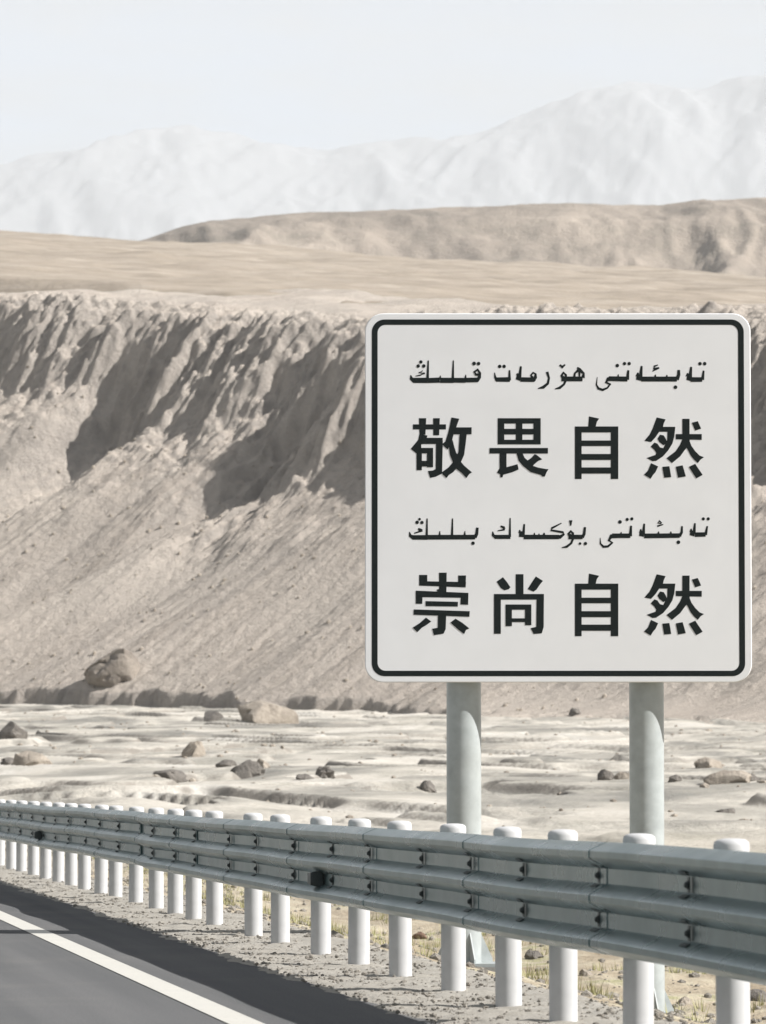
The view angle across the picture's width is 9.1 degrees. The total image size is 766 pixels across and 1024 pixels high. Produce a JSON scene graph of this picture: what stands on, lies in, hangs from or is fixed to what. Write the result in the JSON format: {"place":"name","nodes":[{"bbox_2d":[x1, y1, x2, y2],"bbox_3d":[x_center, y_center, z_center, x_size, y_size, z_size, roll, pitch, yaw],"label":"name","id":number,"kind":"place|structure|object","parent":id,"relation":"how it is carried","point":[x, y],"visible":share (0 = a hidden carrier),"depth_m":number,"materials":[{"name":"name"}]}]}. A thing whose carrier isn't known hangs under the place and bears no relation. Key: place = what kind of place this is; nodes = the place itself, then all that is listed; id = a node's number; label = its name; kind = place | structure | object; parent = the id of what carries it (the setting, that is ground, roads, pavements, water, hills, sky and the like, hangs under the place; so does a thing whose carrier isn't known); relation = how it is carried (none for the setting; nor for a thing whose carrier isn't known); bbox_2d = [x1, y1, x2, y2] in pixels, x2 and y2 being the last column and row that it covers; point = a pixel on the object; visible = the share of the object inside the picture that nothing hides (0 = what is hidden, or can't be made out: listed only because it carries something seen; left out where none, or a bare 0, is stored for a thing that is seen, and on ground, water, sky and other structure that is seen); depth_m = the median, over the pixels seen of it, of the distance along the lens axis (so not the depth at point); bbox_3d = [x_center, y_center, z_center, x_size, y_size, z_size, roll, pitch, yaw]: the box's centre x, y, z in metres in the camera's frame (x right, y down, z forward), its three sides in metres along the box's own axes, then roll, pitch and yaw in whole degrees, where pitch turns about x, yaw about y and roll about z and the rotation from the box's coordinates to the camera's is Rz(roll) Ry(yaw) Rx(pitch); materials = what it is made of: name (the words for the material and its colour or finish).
{"place":"outdoors","nodes":[
{"label":"outdoors","id":0,"kind":"place"},
{"bbox_2d":[0,883,438,1023],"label":"road","id":1,"kind":"structure","parent":0,"point":[42,981],"depth_m":28.26,"materials":[{"name":"grey asphalt"}]},
{"bbox_2d":[0,911,263,1023],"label":"edge line","id":2,"kind":"object","parent":1,"relation":"on","point":[214,1009],"visible":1,"depth_m":29.04,"materials":[{"name":"paint"}]},
{"bbox_2d":[0,857,693,1023],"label":"verge","id":3,"kind":"structure","parent":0,"point":[486,1014],"depth_m":30.38,"materials":[{"name":"grey gravel"}]},
{"bbox_2d":[0,799,765,1023],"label":"guardrail","id":4,"kind":"object","parent":3,"relation":"on","point":[641,904],"visible":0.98,"depth_m":25.84,"materials":[{"name":"grey metal"}]},
{"bbox_2d":[0,288,765,723],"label":"cliff","id":5,"kind":"structure","parent":0,"point":[266,376],"depth_m":359.99,"materials":[{"name":"beige stone"}]},
{"bbox_2d":[83,648,139,687],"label":"boulder","id":6,"kind":"object","parent":5,"relation":"on","point":[116,666],"visible":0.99,"depth_m":333.26,"materials":[{"name":"beige stone"}]},
{"bbox_2d":[1,365,765,713],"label":"scree stones","id":7,"kind":"object","parent":5,"relation":"on","point":[225,579],"visible":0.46,"depth_m":346.68,"materials":[{"name":"grey stone"}]},
{"bbox_2d":[0,704,765,1023],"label":"riverbed","id":8,"kind":"structure","parent":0,"point":[126,779],"depth_m":142.34,"materials":[{"name":"beige sand"}]},
{"bbox_2d":[0,757,13,764],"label":"rock","id":9,"kind":"object","parent":8,"relation":"on","point":[7,761],"visible":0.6,"depth_m":158.66,"materials":[{"name":"grey stone"}]},
{"bbox_2d":[0,721,27,738],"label":"rock","id":10,"kind":"object","parent":8,"relation":"on","point":[11,730],"visible":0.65,"depth_m":218.22,"materials":[{"name":"grey stone"}]},
{"bbox_2d":[12,751,51,765],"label":"rock","id":11,"kind":"object","parent":8,"relation":"on","point":[27,758],"visible":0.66,"depth_m":157.13,"materials":[{"name":"beige stone"}]},
{"bbox_2d":[153,769,187,782],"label":"rock","id":12,"kind":"object","parent":8,"relation":"on","point":[177,776],"visible":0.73,"depth_m":134.38,"materials":[{"name":"grey stone"}]},
{"bbox_2d":[181,740,205,756],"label":"rock","id":13,"kind":"object","parent":8,"relation":"on","point":[195,749],"visible":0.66,"depth_m":183.28,"materials":[{"name":"beige stone"}]},
{"bbox_2d":[204,711,223,721],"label":"rock","id":14,"kind":"object","parent":8,"relation":"on","point":[212,716],"visible":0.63,"depth_m":283.49,"materials":[{"name":"grey stone"}]},
{"bbox_2d":[215,759,236,766],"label":"rock","id":15,"kind":"object","parent":8,"relation":"on","point":[225,763],"visible":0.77,"depth_m":155.54,"materials":[{"name":"grey stone"}]},
{"bbox_2d":[230,759,264,778],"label":"rock","id":16,"kind":"object","parent":8,"relation":"on","point":[249,768],"visible":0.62,"depth_m":142.43,"materials":[{"name":"grey stone"}]},
{"bbox_2d":[257,759,269,767],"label":"rock","id":17,"kind":"object","parent":8,"relation":"on","point":[263,764],"visible":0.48,"depth_m":151.20,"materials":[{"name":"beige stone"}]},
{"bbox_2d":[237,700,298,723],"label":"boulder","id":18,"kind":"object","parent":8,"relation":"on","point":[261,711],"visible":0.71,"depth_m":275.75,"materials":[{"name":"beige stone"}]},
{"bbox_2d":[296,774,314,779],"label":"rock","id":19,"kind":"object","parent":8,"relation":"on","point":[302,776],"visible":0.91,"depth_m":129.91,"materials":[{"name":"grey stone"}]},
{"bbox_2d":[315,766,334,778],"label":"rock","id":20,"kind":"object","parent":8,"relation":"on","point":[324,772],"visible":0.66,"depth_m":134.95,"materials":[{"name":"grey stone"}]},
{"bbox_2d":[5,843,765,1023],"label":"pebbles","id":21,"kind":"object","parent":8,"relation":"on","point":[586,992],"visible":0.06,"depth_m":47.59,"materials":[{"name":"grey gravel"}]},
{"bbox_2d":[18,710,765,825],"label":"river cobbles","id":22,"kind":"object","parent":8,"relation":"on","point":[704,785],"visible":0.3,"depth_m":198.74,"materials":[{"name":"grey stone"}]},
{"bbox_2d":[413,931,426,938],"bbox_3d":[0.465,5.431,61.075,0.211,0.162,0.139,0,-3,0],"label":"stone","id":23,"kind":"object","parent":8,"relation":"on","point":[420,934],"visible":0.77,"depth_m":61.03,"materials":[{"name":"brown stone"}]},
{"bbox_2d":[420,780,436,792],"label":"rock","id":24,"kind":"object","parent":8,"relation":"on","point":[427,786],"visible":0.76,"depth_m":124.12,"materials":[{"name":"beige stone"}]},
{"bbox_2d":[524,950,543,959],"bbox_3d":[1.812,5.351,57.697,0.204,0.153,0.162,2,-4,-30],"label":"stone","id":25,"kind":"object","parent":8,"relation":"on","point":[530,954],"visible":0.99,"depth_m":57.66,"materials":[{"name":"beige stone"}]},
{"bbox_2d":[365,313,751,1012],"bbox_3d":[1.356,1.346,37.193,2.990,5.761,0.700,0,-3,0],"label":"road sign","id":26,"kind":"object","parent":8,"relation":"on","point":[557,497],"visible":0.94,"depth_m":37.06,"materials":[{"name":"metal"}]},
{"bbox_2d":[569,708,580,715],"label":"rock","id":27,"kind":"object","parent":8,"relation":"on","point":[574,711],"visible":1,"depth_m":293.57,"materials":[{"name":"grey stone"}]},
{"bbox_2d":[579,969,592,975],"bbox_3d":[2.180,4.971,51.452,0.152,0.124,0.123,0,-3,0],"label":"stone","id":28,"kind":"object","parent":8,"relation":"on","point":[583,972],"visible":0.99,"depth_m":51.41,"materials":[{"name":"beige stone"}]},
{"bbox_2d":[597,769,613,779],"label":"rock","id":29,"kind":"object","parent":8,"relation":"on","point":[603,774],"visible":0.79,"depth_m":131.59,"materials":[{"name":"grey stone"}]},
{"bbox_2d":[614,772,628,779],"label":"rock","id":30,"kind":"object","parent":8,"relation":"on","point":[621,775],"visible":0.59,"depth_m":131.97,"materials":[{"name":"beige stone"}]},
{"bbox_2d":[668,774,681,781],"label":"rock","id":31,"kind":"object","parent":8,"relation":"on","point":[675,778],"visible":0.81,"depth_m":127.33,"materials":[{"name":"grey stone"}]},
{"bbox_2d":[677,996,692,1004],"bbox_3d":[3.070,4.981,48.618,0.160,0.129,0.105,2,-4,-36],"label":"stone","id":32,"kind":"object","parent":8,"relation":"on","point":[685,1000],"visible":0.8,"depth_m":48.58,"materials":[{"name":"beige stone"}]},
{"bbox_2d":[694,757,722,768],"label":"rock","id":33,"kind":"object","parent":8,"relation":"on","point":[705,762],"visible":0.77,"depth_m":151.14,"materials":[{"name":"beige stone"}]},
{"bbox_2d":[715,808,734,812],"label":"rock","id":34,"kind":"object","parent":8,"relation":"on","point":[730,810],"visible":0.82,"depth_m":102.19,"materials":[{"name":"beige stone"}]},
{"bbox_2d":[703,770,751,784],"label":"rock","id":35,"kind":"object","parent":8,"relation":"on","point":[729,777],"visible":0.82,"depth_m":120.54,"materials":[{"name":"beige stone"}]},
{"bbox_2d":[749,773,759,780],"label":"rock","id":36,"kind":"object","parent":8,"relation":"on","point":[754,778],"visible":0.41,"depth_m":125.01,"materials":[{"name":"beige stone"}]},
{"bbox_2d":[750,989,765,1001],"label":"stone","id":37,"kind":"object","parent":8,"relation":"on","point":[754,994],"visible":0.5,"depth_m":49.14,"materials":[{"name":"beige stone"}]},
{"bbox_2d":[0,75,765,240],"bbox_3d":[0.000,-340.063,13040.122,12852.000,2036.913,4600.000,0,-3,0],"label":"snow mountains","id":38,"kind":"structure","parent":0,"point":[631,142],"depth_m":13442.01,"materials":[{"name":"white snow"}]},
{"bbox_2d":[0,230,765,308],"bbox_3d":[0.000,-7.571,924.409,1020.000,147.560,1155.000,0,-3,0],"label":"plateau","id":39,"kind":"structure","parent":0,"point":[30,261],"depth_m":570.31,"materials":[{"name":"sand"}]},
{"bbox_2d":[0,0,765,163],"label":"sky","id":40,"kind":"structure","parent":0,"point":[75,74],"materials":[{"name":"white"}]},
{"bbox_2d":[39,849,765,1021],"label":"dry grass","id":41,"kind":"structure","parent":0,"point":[593,989],"depth_m":52.87,"materials":[{"name":"plant"}]},
{"bbox_2d":[140,197,765,276],"bbox_3d":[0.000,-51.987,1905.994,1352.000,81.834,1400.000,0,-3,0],"label":"hills","id":42,"kind":"structure","parent":0,"point":[720,236],"depth_m":1544.91,"materials":[{"name":"soil"}]}
]}

